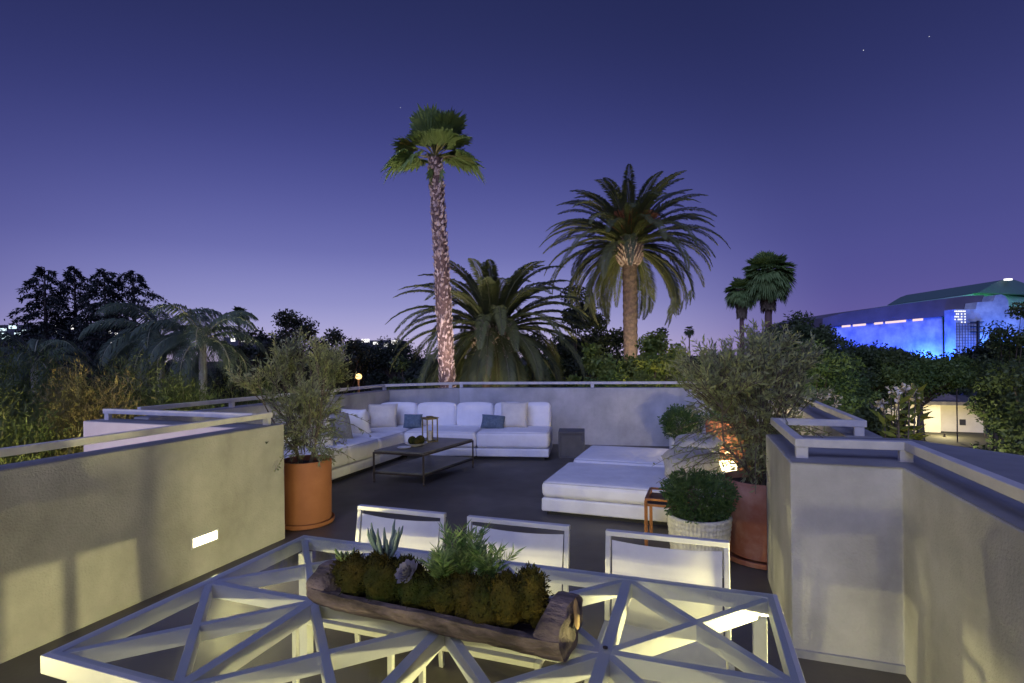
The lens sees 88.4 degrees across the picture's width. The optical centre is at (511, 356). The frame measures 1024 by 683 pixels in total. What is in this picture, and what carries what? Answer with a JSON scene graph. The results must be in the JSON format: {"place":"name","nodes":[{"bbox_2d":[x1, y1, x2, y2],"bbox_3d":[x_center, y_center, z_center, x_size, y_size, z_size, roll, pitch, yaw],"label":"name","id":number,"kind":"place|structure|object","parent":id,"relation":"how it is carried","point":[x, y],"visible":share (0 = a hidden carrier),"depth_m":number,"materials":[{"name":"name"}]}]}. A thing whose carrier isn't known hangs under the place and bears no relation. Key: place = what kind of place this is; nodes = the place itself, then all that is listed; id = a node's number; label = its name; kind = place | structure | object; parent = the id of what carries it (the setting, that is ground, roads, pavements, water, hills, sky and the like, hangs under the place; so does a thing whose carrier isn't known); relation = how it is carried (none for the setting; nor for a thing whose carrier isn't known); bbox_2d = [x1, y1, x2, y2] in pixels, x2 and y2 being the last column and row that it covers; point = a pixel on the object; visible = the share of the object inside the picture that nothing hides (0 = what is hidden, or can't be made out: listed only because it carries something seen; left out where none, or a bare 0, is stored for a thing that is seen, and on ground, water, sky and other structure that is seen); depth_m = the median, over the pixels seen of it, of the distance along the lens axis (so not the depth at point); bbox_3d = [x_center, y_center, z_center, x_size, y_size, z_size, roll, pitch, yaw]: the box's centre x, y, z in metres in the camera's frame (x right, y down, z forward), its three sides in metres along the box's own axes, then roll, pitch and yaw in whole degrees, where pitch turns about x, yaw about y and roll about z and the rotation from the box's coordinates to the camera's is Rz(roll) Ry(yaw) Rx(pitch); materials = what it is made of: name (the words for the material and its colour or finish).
{"place":"outdoors","nodes":[
{"label":"outdoors","id":0,"kind":"place"},
{"bbox_2d":[0,0,1023,361],"label":"sky","id":1,"kind":"structure","parent":0,"point":[223,154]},
{"bbox_2d":[25,355,1021,454],"bbox_3d":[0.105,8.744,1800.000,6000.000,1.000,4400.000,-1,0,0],"label":"ground","id":2,"kind":"structure","parent":0,"point":[965,439],"depth_m":50.37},
{"bbox_2d":[0,325,43,357],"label":"office building","id":3,"kind":"structure","parent":2,"relation":"on","point":[14,328],"depth_m":150.00,"materials":[{"name":"grey"}]},
{"bbox_2d":[0,319,66,413],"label":"oak tree","id":4,"kind":"object","parent":2,"relation":"on","point":[15,346],"visible":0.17,"depth_m":40.24,"materials":[{"name":"green plant"}]},
{"bbox_2d":[0,266,75,398],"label":"cedar tree","id":5,"kind":"object","parent":2,"relation":"on","point":[41,292],"visible":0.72,"depth_m":45.56,"materials":[{"name":"green plant"}]},
{"bbox_2d":[0,370,80,464],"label":"bamboo clump","id":6,"kind":"object","parent":2,"relation":"on","point":[5,420],"visible":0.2,"depth_m":7.61,"materials":[{"name":"green plant"}]},
{"bbox_2d":[0,333,93,404],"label":"queen palm","id":7,"kind":"object","parent":2,"relation":"on","point":[6,337],"visible":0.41,"depth_m":13.87,"materials":[{"name":"green plant"}]},
{"bbox_2d":[0,338,95,462],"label":"bamboo clump","id":8,"kind":"object","parent":2,"relation":"on","point":[22,386],"visible":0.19,"depth_m":9.32,"materials":[{"name":"green plant"}]},
{"bbox_2d":[7,353,121,404],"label":"oak tree","id":9,"kind":"object","parent":2,"relation":"on","point":[94,367],"visible":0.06,"depth_m":37.59,"materials":[{"name":"green plant"}]},
{"bbox_2d":[33,266,103,386],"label":"cedar tree","id":10,"kind":"object","parent":2,"relation":"on","point":[67,275],"visible":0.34,"depth_m":48.74,"materials":[{"name":"green plant"}]},
{"bbox_2d":[7,343,167,460],"bbox_3d":[-6.873,4.041,8.852,2.567,8.576,2.532,-1,0,0],"label":"bamboo clump","id":11,"kind":"object","parent":2,"relation":"on","point":[69,417],"visible":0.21,"depth_m":8.45,"materials":[{"name":"green plant"}]},
{"bbox_2d":[57,268,141,379],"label":"cedar tree","id":12,"kind":"object","parent":2,"relation":"on","point":[98,285],"visible":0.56,"depth_m":44.37,"materials":[{"name":"green plant"}]},
{"bbox_2d":[39,334,206,452],"bbox_3d":[-7.013,3.938,9.704,2.921,8.785,2.954,-1,0,29],"label":"bamboo clump","id":13,"kind":"object","parent":2,"relation":"on","point":[164,397],"visible":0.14,"depth_m":9.75,"materials":[{"name":"green plant"}]},
{"bbox_2d":[90,343,180,416],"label":"oak tree","id":14,"kind":"object","parent":2,"relation":"on","point":[133,362],"visible":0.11,"depth_m":29.47,"materials":[{"name":"green plant"}]},
{"bbox_2d":[74,270,207,380],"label":"cedar tree","id":15,"kind":"object","parent":2,"relation":"on","point":[138,279],"visible":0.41,"depth_m":46.62,"materials":[{"name":"green plant"}]},
{"bbox_2d":[78,301,223,403],"bbox_3d":[-8.714,3.491,13.018,3.346,9.718,3.060,-1,0,44],"label":"queen palm","id":16,"kind":"object","parent":2,"relation":"on","point":[143,336],"visible":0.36,"depth_m":12.49,"materials":[{"name":"green plant"}]},
{"bbox_2d":[83,418,257,451],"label":"parapet wall","id":17,"kind":"structure","parent":2,"relation":"on","point":[99,427],"depth_m":5.42,"materials":[{"name":"paint"}]},
{"bbox_2d":[103,409,255,419],"bbox_3d":[-3.441,0.612,5.371,2.079,0.120,0.055,-1,0,19],"label":"railing","id":18,"kind":"object","parent":17,"relation":"on","point":[107,413],"visible":0.89,"depth_m":5.35,"materials":[{"name":"metal"}]},
{"bbox_2d":[132,362,236,418],"bbox_3d":[-6.534,4.159,10.571,2.904,8.333,3.012,-1,0,0],"label":"bamboo clump","id":19,"kind":"object","parent":2,"relation":"on","point":[198,393],"visible":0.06,"depth_m":10.36,"materials":[{"name":"green plant"}]},
{"bbox_2d":[130,303,268,408],"bbox_3d":[-6.654,3.621,11.456,2.518,9.408,2.691,-1,0,0],"label":"queen palm","id":20,"kind":"object","parent":2,"relation":"on","point":[170,342],"visible":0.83,"depth_m":11.19,"materials":[{"name":"green plant"}]},
{"bbox_2d":[230,306,247,356],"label":"fan palm","id":21,"kind":"object","parent":2,"relation":"on","point":[239,308],"visible":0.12,"depth_m":54.84,"materials":[{"name":"green plant"}]},
{"bbox_2d":[197,326,288,408],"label":"oak tree","id":22,"kind":"object","parent":2,"relation":"on","point":[258,354],"visible":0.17,"depth_m":25.33,"materials":[{"name":"green plant"}]},
{"bbox_2d":[224,337,271,361],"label":"office building","id":23,"kind":"structure","parent":2,"relation":"on","point":[231,341],"depth_m":140.00,"materials":[{"name":"grey"}]},
{"bbox_2d":[211,359,288,406],"bbox_3d":[-6.410,4.179,12.474,3.130,8.290,2.662,-1,0,29],"label":"bamboo clump","id":24,"kind":"object","parent":2,"relation":"on","point":[251,395],"visible":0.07,"depth_m":12.43,"materials":[{"name":"green plant"}]},
{"bbox_2d":[230,308,331,399],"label":"oak tree","id":25,"kind":"object","parent":2,"relation":"on","point":[290,321],"visible":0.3,"depth_m":29.39,"materials":[{"name":"green plant"}]},
{"bbox_2d":[302,327,378,395],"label":"oak tree","id":26,"kind":"object","parent":2,"relation":"on","point":[357,364],"visible":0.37,"depth_m":30.92,"materials":[{"name":"green plant"}]},
{"bbox_2d":[341,339,387,379],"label":"oak tree","id":27,"kind":"object","parent":2,"relation":"on","point":[372,350],"visible":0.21,"depth_m":69.72,"materials":[{"name":"green plant"}]},
{"bbox_2d":[347,339,406,376],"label":"office building","id":28,"kind":"structure","parent":2,"relation":"on","point":[373,341],"depth_m":200.00,"materials":[{"name":"grey"}]},
{"bbox_2d":[363,335,430,379],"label":"oak tree","id":29,"kind":"object","parent":2,"relation":"on","point":[408,353],"visible":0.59,"depth_m":70.99,"materials":[{"name":"green plant"}]},
{"bbox_2d":[388,355,425,388],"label":"shade tree","id":30,"kind":"object","parent":2,"relation":"on","point":[402,364],"visible":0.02,"depth_m":16.93,"materials":[{"name":"green plant"}]},
{"bbox_2d":[380,103,485,387],"bbox_3d":[-1.849,1.111,13.002,2.613,14.346,1.928,-1,0,0],"label":"fan palm","id":31,"kind":"object","parent":2,"relation":"on","point":[433,129],"visible":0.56,"depth_m":12.84,"materials":[{"name":"green plant"}]},
{"bbox_2d":[386,258,598,388],"bbox_3d":[-0.501,2.579,15.481,6.133,11.345,6.151,-1,0,0],"label":"date palm","id":32,"kind":"object","parent":2,"relation":"on","point":[484,347],"visible":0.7,"depth_m":14.47,"materials":[{"name":"green plant"}]},
{"bbox_2d":[22,355,975,403],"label":"woods","id":33,"kind":"object","parent":2,"relation":"on","point":[379,378],"visible":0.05,"depth_m":142.91,"materials":[{"name":"green plant"}]},
{"bbox_2d":[468,347,555,386],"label":"shade tree","id":34,"kind":"object","parent":2,"relation":"on","point":[549,372],"visible":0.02,"depth_m":21.23,"materials":[{"name":"green plant"}]},
{"bbox_2d":[531,375,607,386],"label":"shrub","id":35,"kind":"object","parent":2,"relation":"on","point":[595,385],"visible":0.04,"depth_m":13.19,"materials":[{"name":"green plant"}]},
{"bbox_2d":[526,284,623,386],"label":"oak tree","id":36,"kind":"object","parent":2,"relation":"on","point":[614,340],"visible":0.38,"depth_m":25.83,"materials":[{"name":"green plant"}]},
{"bbox_2d":[564,342,622,386],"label":"shade tree","id":37,"kind":"object","parent":2,"relation":"on","point":[595,363],"visible":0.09,"depth_m":14.30,"materials":[{"name":"green plant"}]},
{"bbox_2d":[597,367,662,386],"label":"shrub","id":38,"kind":"object","parent":2,"relation":"on","point":[645,375],"visible":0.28,"depth_m":12.95,"materials":[{"name":"green plant"}]},
{"bbox_2d":[539,163,729,358],"bbox_3d":[4.465,0.672,19.930,6.743,15.038,6.564,-1,0,43],"label":"date palm","id":39,"kind":"object","parent":2,"relation":"on","point":[631,222],"visible":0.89,"depth_m":19.65,"materials":[{"name":"green plant"}]},
{"bbox_2d":[617,330,696,386],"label":"shade tree","id":40,"kind":"object","parent":2,"relation":"on","point":[652,347],"visible":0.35,"depth_m":15.31,"materials":[{"name":"green plant"}]},
{"bbox_2d":[650,327,683,377],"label":"oak tree","id":41,"kind":"object","parent":2,"relation":"on","point":[662,329],"visible":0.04,"depth_m":35.81,"materials":[{"name":"green plant"}]},
{"bbox_2d":[684,326,694,348],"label":"fan palm","id":42,"kind":"object","parent":2,"relation":"on","point":[689,332],"visible":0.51,"depth_m":69.83,"materials":[{"name":"green plant"}]},
{"bbox_2d":[724,277,757,350],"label":"fan palm","id":43,"kind":"object","parent":2,"relation":"on","point":[738,298],"visible":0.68,"depth_m":45.56,"materials":[{"name":"green plant"}]},
{"bbox_2d":[742,249,796,332],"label":"fan palm","id":44,"kind":"object","parent":2,"relation":"on","point":[769,274],"visible":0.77,"depth_m":43.92,"materials":[{"name":"green plant"}]},
{"bbox_2d":[759,310,856,362],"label":"shade tree","id":45,"kind":"object","parent":2,"relation":"on","point":[826,334],"visible":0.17,"depth_m":39.76,"materials":[{"name":"green plant"}]},
{"bbox_2d":[811,385,849,413],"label":"flowering plant","id":46,"kind":"object","parent":2,"relation":"on","point":[830,399],"visible":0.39,"depth_m":7.32,"materials":[{"name":"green plant"}]},
{"bbox_2d":[795,338,871,414],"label":"shade tree","id":47,"kind":"object","parent":2,"relation":"on","point":[841,385],"visible":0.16,"depth_m":22.86,"materials":[{"name":"green plant"}]},
{"bbox_2d":[832,370,881,411],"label":"shade tree","id":48,"kind":"object","parent":2,"relation":"on","point":[862,393],"visible":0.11,"depth_m":27.13,"materials":[{"name":"green plant"}]},
{"bbox_2d":[851,405,893,437],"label":"shrub","id":49,"kind":"object","parent":2,"relation":"on","point":[874,423],"visible":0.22,"depth_m":8.82,"materials":[{"name":"green plant"}]},
{"bbox_2d":[829,340,923,399],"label":"shade tree","id":50,"kind":"object","parent":2,"relation":"on","point":[870,356],"visible":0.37,"depth_m":34.25,"materials":[{"name":"green plant"}]},
{"bbox_2d":[871,384,893,411],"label":"shade tree","id":51,"kind":"object","parent":2,"relation":"on","point":[884,392],"visible":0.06,"depth_m":42.45,"materials":[{"name":"green plant"}]},
{"bbox_2d":[772,278,1023,357],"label":"event hall","id":52,"kind":"structure","parent":2,"relation":"on","point":[939,322],"depth_m":159.20,"materials":[{"name":"teal"}]},
{"bbox_2d":[868,382,933,440],"bbox_3d":[4.622,4.240,6.218,0.614,7.900,0.624,-1,0,0],"label":"flowering plant","id":53,"kind":"object","parent":2,"relation":"on","point":[898,426],"visible":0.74,"depth_m":6.11,"materials":[{"name":"green plant"}]},
{"bbox_2d":[866,392,983,432],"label":"house","id":54,"kind":"structure","parent":2,"relation":"on","point":[943,412],"depth_m":53.93,"materials":[{"name":"paint"}]},
{"bbox_2d":[873,350,983,440],"bbox_3d":[26.453,3.659,33.942,6.435,8.563,5.823,-1,0,31],"label":"shade tree","id":55,"kind":"object","parent":2,"relation":"on","point":[937,375],"visible":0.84,"depth_m":32.61,"materials":[{"name":"green plant"}]},
{"bbox_2d":[948,384,971,394],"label":"shade tree","id":56,"kind":"object","parent":2,"relation":"on","point":[960,389],"visible":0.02,"depth_m":68.83,"materials":[{"name":"green plant"}]},
{"bbox_2d":[939,341,1023,449],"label":"shade tree","id":57,"kind":"object","parent":2,"relation":"on","point":[978,349],"visible":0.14,"depth_m":37.63,"materials":[{"name":"green plant"}]},
{"bbox_2d":[963,357,1023,454],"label":"shade tree","id":58,"kind":"object","parent":2,"relation":"on","point":[1005,425],"visible":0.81,"depth_m":12.07,"materials":[{"name":"green plant"}]},
{"bbox_2d":[967,301,1023,410],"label":"shade tree","id":59,"kind":"object","parent":2,"relation":"on","point":[1000,338],"visible":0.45,"depth_m":30.78,"materials":[{"name":"green plant"}]},
{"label":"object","id":60,"kind":"object","parent":2,"relation":"on","visible":0},
{"bbox_2d":[0,444,910,682],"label":"terrace floor","id":61,"kind":"structure","parent":60,"relation":"on","point":[507,489],"depth_m":4.44,"materials":[{"name":"paint"}]},
{"bbox_2d":[0,423,284,663],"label":"parapet wall","id":62,"kind":"structure","parent":61,"relation":"on","point":[88,537],"depth_m":3.71,"materials":[{"name":"paint"}]},
{"bbox_2d":[0,412,272,456],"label":"railing","id":63,"kind":"object","parent":62,"relation":"on","point":[54,445],"visible":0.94,"depth_m":3.78,"materials":[{"name":"paint"}]},
{"bbox_2d":[191,528,218,549],"bbox_3d":[-2.517,1.490,4.310,0.018,0.094,0.250,-1,0,20],"label":"step light","id":64,"kind":"object","parent":62,"relation":"attached to","point":[204,538],"visible":1,"depth_m":4.30,"materials":[{"name":"white metal"}]},
{"bbox_2d":[134,390,388,423],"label":"parapet wall","id":65,"kind":"structure","parent":61,"relation":"on","point":[359,401],"depth_m":7.62,"materials":[{"name":"paint"}]},
{"bbox_2d":[137,382,458,409],"bbox_3d":[-3.025,0.607,8.658,0.969,0.120,5.971,-1,0,31],"label":"railing","id":66,"kind":"object","parent":65,"relation":"on","point":[231,401],"visible":0.77,"depth_m":7.12,"materials":[{"name":"metal"}]},
{"bbox_2d":[225,326,371,530],"bbox_3d":[-2.166,0.718,5.617,1.454,2.107,1.499,-1,0,0],"label":"potted olive tree","id":67,"kind":"object","parent":61,"relation":"on","point":[308,490],"visible":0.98,"depth_m":5.44,"materials":[{"name":"green plant"}]},
{"bbox_2d":[292,504,446,682],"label":"dining chair","id":68,"kind":"object","parent":61,"relation":"on","point":[421,535],"visible":0.28,"depth_m":3.03,"materials":[{"name":"white metal"}]},
{"bbox_2d":[279,402,551,482],"bbox_3d":[-1.473,1.305,8.094,3.578,0.914,4.520,-1,0,17],"label":"sectional sofa","id":69,"kind":"object","parent":61,"relation":"on","point":[532,440],"visible":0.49,"depth_m":8.94,"materials":[{"name":"white fabric"}]},
{"bbox_2d":[297,417,333,445],"bbox_3d":[-2.907,1.083,7.723,0.580,0.480,0.220,4,19,12],"label":"throw pillow","id":70,"kind":"object","parent":69,"relation":"on","point":[329,443],"visible":0.05,"depth_m":7.66,"materials":[{"name":"fabric"}]},
{"bbox_2d":[322,413,352,438],"bbox_3d":[-2.775,1.089,8.298,0.540,0.460,0.206,-1,18,16],"label":"throw pillow","id":71,"kind":"object","parent":69,"relation":"on","point":[346,427],"visible":0.47,"depth_m":8.18,"materials":[{"name":"grey fabric"}]},
{"bbox_2d":[341,409,370,433],"bbox_3d":[-2.619,1.089,8.831,0.520,0.460,0.200,-1,18,22],"label":"throw pillow","id":72,"kind":"object","parent":69,"relation":"on","point":[362,424],"visible":0.66,"depth_m":8.72,"materials":[{"name":"white fabric"}]},
{"bbox_2d":[368,403,397,427],"bbox_3d":[-2.380,1.085,9.656,0.550,0.460,0.202,-1,-18,-4],"label":"throw pillow","id":73,"kind":"object","parent":69,"relation":"on","point":[383,415],"visible":0.89,"depth_m":9.58,"materials":[{"name":"beige fabric"}]},
{"bbox_2d":[403,414,422,427],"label":"throw pillow","id":74,"kind":"object","parent":69,"relation":"on","point":[412,420],"visible":0.98,"depth_m":9.52,"materials":[{"name":"blue fabric"}]},
{"bbox_2d":[480,414,504,428],"bbox_3d":[-0.336,1.152,9.326,0.420,0.270,0.148,4,-34,4],"label":"throw pillow","id":75,"kind":"object","parent":69,"relation":"on","point":[493,421],"visible":0.95,"depth_m":9.26,"materials":[{"name":"blue fabric"}]},
{"bbox_2d":[501,402,527,426],"bbox_3d":[0.040,1.036,9.433,0.500,0.470,0.184,-1,-18,11],"label":"throw pillow","id":76,"kind":"object","parent":69,"relation":"on","point":[515,414],"visible":0.94,"depth_m":9.36,"materials":[{"name":"beige fabric"}]},
{"bbox_2d":[40,535,805,682],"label":"dining table","id":77,"kind":"object","parent":61,"relation":"on","point":[84,658],"visible":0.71,"depth_m":1.93,"materials":[{"name":"paint"}]},
{"bbox_2d":[306,519,582,662],"bbox_3d":[-0.277,0.812,2.002,1.092,0.375,0.332,-1,0,24],"label":"log planter","id":78,"kind":"object","parent":77,"relation":"on","point":[521,611],"visible":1,"depth_m":1.89,"materials":[{"name":"brown wood"}]},
{"bbox_2d":[373,437,473,485],"bbox_3d":[-1.282,1.532,7.870,0.818,0.454,1.458,-1,0,26],"label":"coffee table","id":79,"kind":"object","parent":61,"relation":"on","point":[427,463],"visible":0.92,"depth_m":7.62,"materials":[{"name":"metal"}]},
{"bbox_2d":[405,435,426,446],"bbox_3d":[-1.405,1.231,7.720,0.330,0.150,0.330,-1,0,0],"label":"bowl","id":80,"kind":"object","parent":79,"relation":"on","point":[419,440],"visible":1,"depth_m":7.67,"materials":[{"name":"white ceramic"}]},
{"bbox_2d":[421,416,438,442],"bbox_3d":[-1.267,1.110,8.120,0.210,0.390,0.210,-1,0,-34],"label":"lantern","id":81,"kind":"object","parent":79,"relation":"on","point":[429,432],"visible":0.94,"depth_m":8.09,"materials":[{"name":"gold metal"}]},
{"bbox_2d":[389,387,458,404],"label":"parapet wall","id":82,"kind":"structure","parent":61,"relation":"on","point":[419,396],"depth_m":10.61,"materials":[{"name":"paint"}]},
{"bbox_2d":[419,515,569,682],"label":"dining chair","id":83,"kind":"object","parent":61,"relation":"on","point":[543,549],"visible":0.24,"depth_m":2.78,"materials":[{"name":"white metal"}]},
{"bbox_2d":[558,428,584,457],"bbox_3d":[1.048,1.508,9.220,0.450,0.450,0.450,-1,0,8],"label":"side table","id":84,"kind":"object","parent":61,"relation":"on","point":[571,442],"visible":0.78,"depth_m":9.02,"materials":[{"name":"plastic"}]},
{"bbox_2d":[459,387,762,445],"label":"parapet wall","id":85,"kind":"structure","parent":61,"relation":"on","point":[627,416],"depth_m":10.28,"materials":[{"name":"paint"}]},
{"bbox_2d":[459,381,725,387],"bbox_3d":[1.764,0.549,10.403,5.838,0.120,0.055,-1,0,11],"label":"railing","id":86,"kind":"object","parent":85,"relation":"on","point":[626,382],"visible":0.62,"depth_m":10.43,"materials":[{"name":"paint"}]},
{"bbox_2d":[573,445,668,466],"bbox_3d":[1.827,1.529,7.312,1.738,0.386,1.182,-1,0,21],"label":"daybed","id":87,"kind":"object","parent":61,"relation":"on","point":[632,456],"visible":0.31,"depth_m":7.13,"materials":[{"name":"white fabric"}]},
{"bbox_2d":[673,433,722,459],"bbox_3d":[2.332,1.156,6.649,0.600,0.328,0.460,-1,16,26],"label":"throw pillow","id":88,"kind":"object","parent":87,"relation":"on","point":[710,443],"visible":0.3,"depth_m":6.53,"materials":[{"name":"fabric"}]},
{"bbox_2d":[542,462,724,525],"bbox_3d":[1.443,1.534,6.001,1.972,0.386,1.198,-1,0,21],"label":"daybed","id":89,"kind":"object","parent":61,"relation":"on","point":[613,492],"visible":0.52,"depth_m":5.67,"materials":[{"name":"white fabric"}]},
{"bbox_2d":[661,447,723,478],"bbox_3d":[1.923,1.169,5.629,0.600,0.341,0.480,-1,14,12],"label":"throw pillow","id":90,"kind":"object","parent":89,"relation":"on","point":[668,465],"visible":0.36,"depth_m":5.48,"materials":[{"name":"fabric"}]},
{"bbox_2d":[584,529,734,682],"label":"dining chair","id":91,"kind":"object","parent":61,"relation":"on","point":[678,565],"visible":0.36,"depth_m":2.53,"materials":[{"name":"white metal"}]},
{"bbox_2d":[644,487,696,545],"bbox_3d":[1.478,1.497,4.860,0.448,0.460,0.448,-1,0,21],"label":"side table","id":92,"kind":"object","parent":61,"relation":"on","point":[653,499],"visible":0.38,"depth_m":4.74,"materials":[{"name":"brown wood"}]},
{"bbox_2d":[657,403,705,448],"bbox_3d":[2.931,1.251,9.122,0.823,0.917,0.840,-1,0,35],"label":"potted shrub","id":93,"kind":"object","parent":61,"relation":"on","point":[681,414],"visible":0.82,"depth_m":9.03,"materials":[{"name":"green plant"}]},
{"bbox_2d":[659,466,742,577],"bbox_3d":[1.523,1.306,4.273,0.651,0.842,0.662,-1,0,0],"label":"potted shrub","id":94,"kind":"object","parent":61,"relation":"on","point":[701,516],"visible":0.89,"depth_m":4.12,"materials":[{"name":"green plant"}]},
{"bbox_2d":[701,409,750,469],"bbox_3d":[3.325,1.224,8.197,0.744,0.962,0.755,-1,0,0],"label":"potted shrub","id":95,"kind":"object","parent":61,"relation":"on","point":[710,415],"visible":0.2,"depth_m":7.97,"materials":[{"name":"green plant"}]},
{"bbox_2d":[653,319,834,569],"bbox_3d":[2.108,0.686,4.484,1.703,2.067,1.696,-1,0,0],"label":"potted olive tree","id":96,"kind":"object","parent":61,"relation":"on","point":[747,375],"visible":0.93,"depth_m":4.35,"materials":[{"name":"green plant"}]},
{"bbox_2d":[765,389,882,437],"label":"parapet wall","id":97,"kind":"structure","parent":61,"relation":"on","point":[814,413],"depth_m":5.07,"materials":[{"name":"paint"}]},
{"bbox_2d":[778,393,866,435],"bbox_3d":[3.404,0.529,6.957,0.647,0.120,6.193,-1,0,20],"label":"railing","id":98,"kind":"object","parent":97,"relation":"on","point":[858,424],"visible":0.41,"depth_m":4.06,"materials":[{"name":"metal"}]},
{"bbox_2d":[766,434,1023,682],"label":"parapet wall","id":99,"kind":"structure","parent":61,"relation":"on","point":[916,568],"depth_m":2.88,"materials":[{"name":"paint"}]},
{"bbox_2d":[795,648,905,674],"bbox_3d":[1.875,1.700,2.941,0.546,0.044,0.017,-1,0,19],"label":"skirting","id":100,"kind":"object","parent":99,"relation":"attached to","point":[854,661],"visible":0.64,"depth_m":2.93,"materials":[{"name":"paint"}]},
{"bbox_2d":[770,418,1023,502],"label":"railing","id":101,"kind":"object","parent":99,"relation":"on","point":[909,450],"visible":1,"depth_m":2.91,"materials":[{"name":"paint"}]},
{"bbox_2d":[719,452,736,471],"bbox_3d":[2.878,1.488,7.020,0.260,0.445,0.260,-1,0,0],"label":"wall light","id":102,"kind":"object","parent":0,"point":[728,467],"visible":0.14,"depth_m":6.93,"materials":[{"name":"white metal"}]},
{"bbox_2d":[956,389,957,441],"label":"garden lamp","id":103,"kind":"object","parent":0,"point":[957,413],"visible":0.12,"depth_m":47.96,"materials":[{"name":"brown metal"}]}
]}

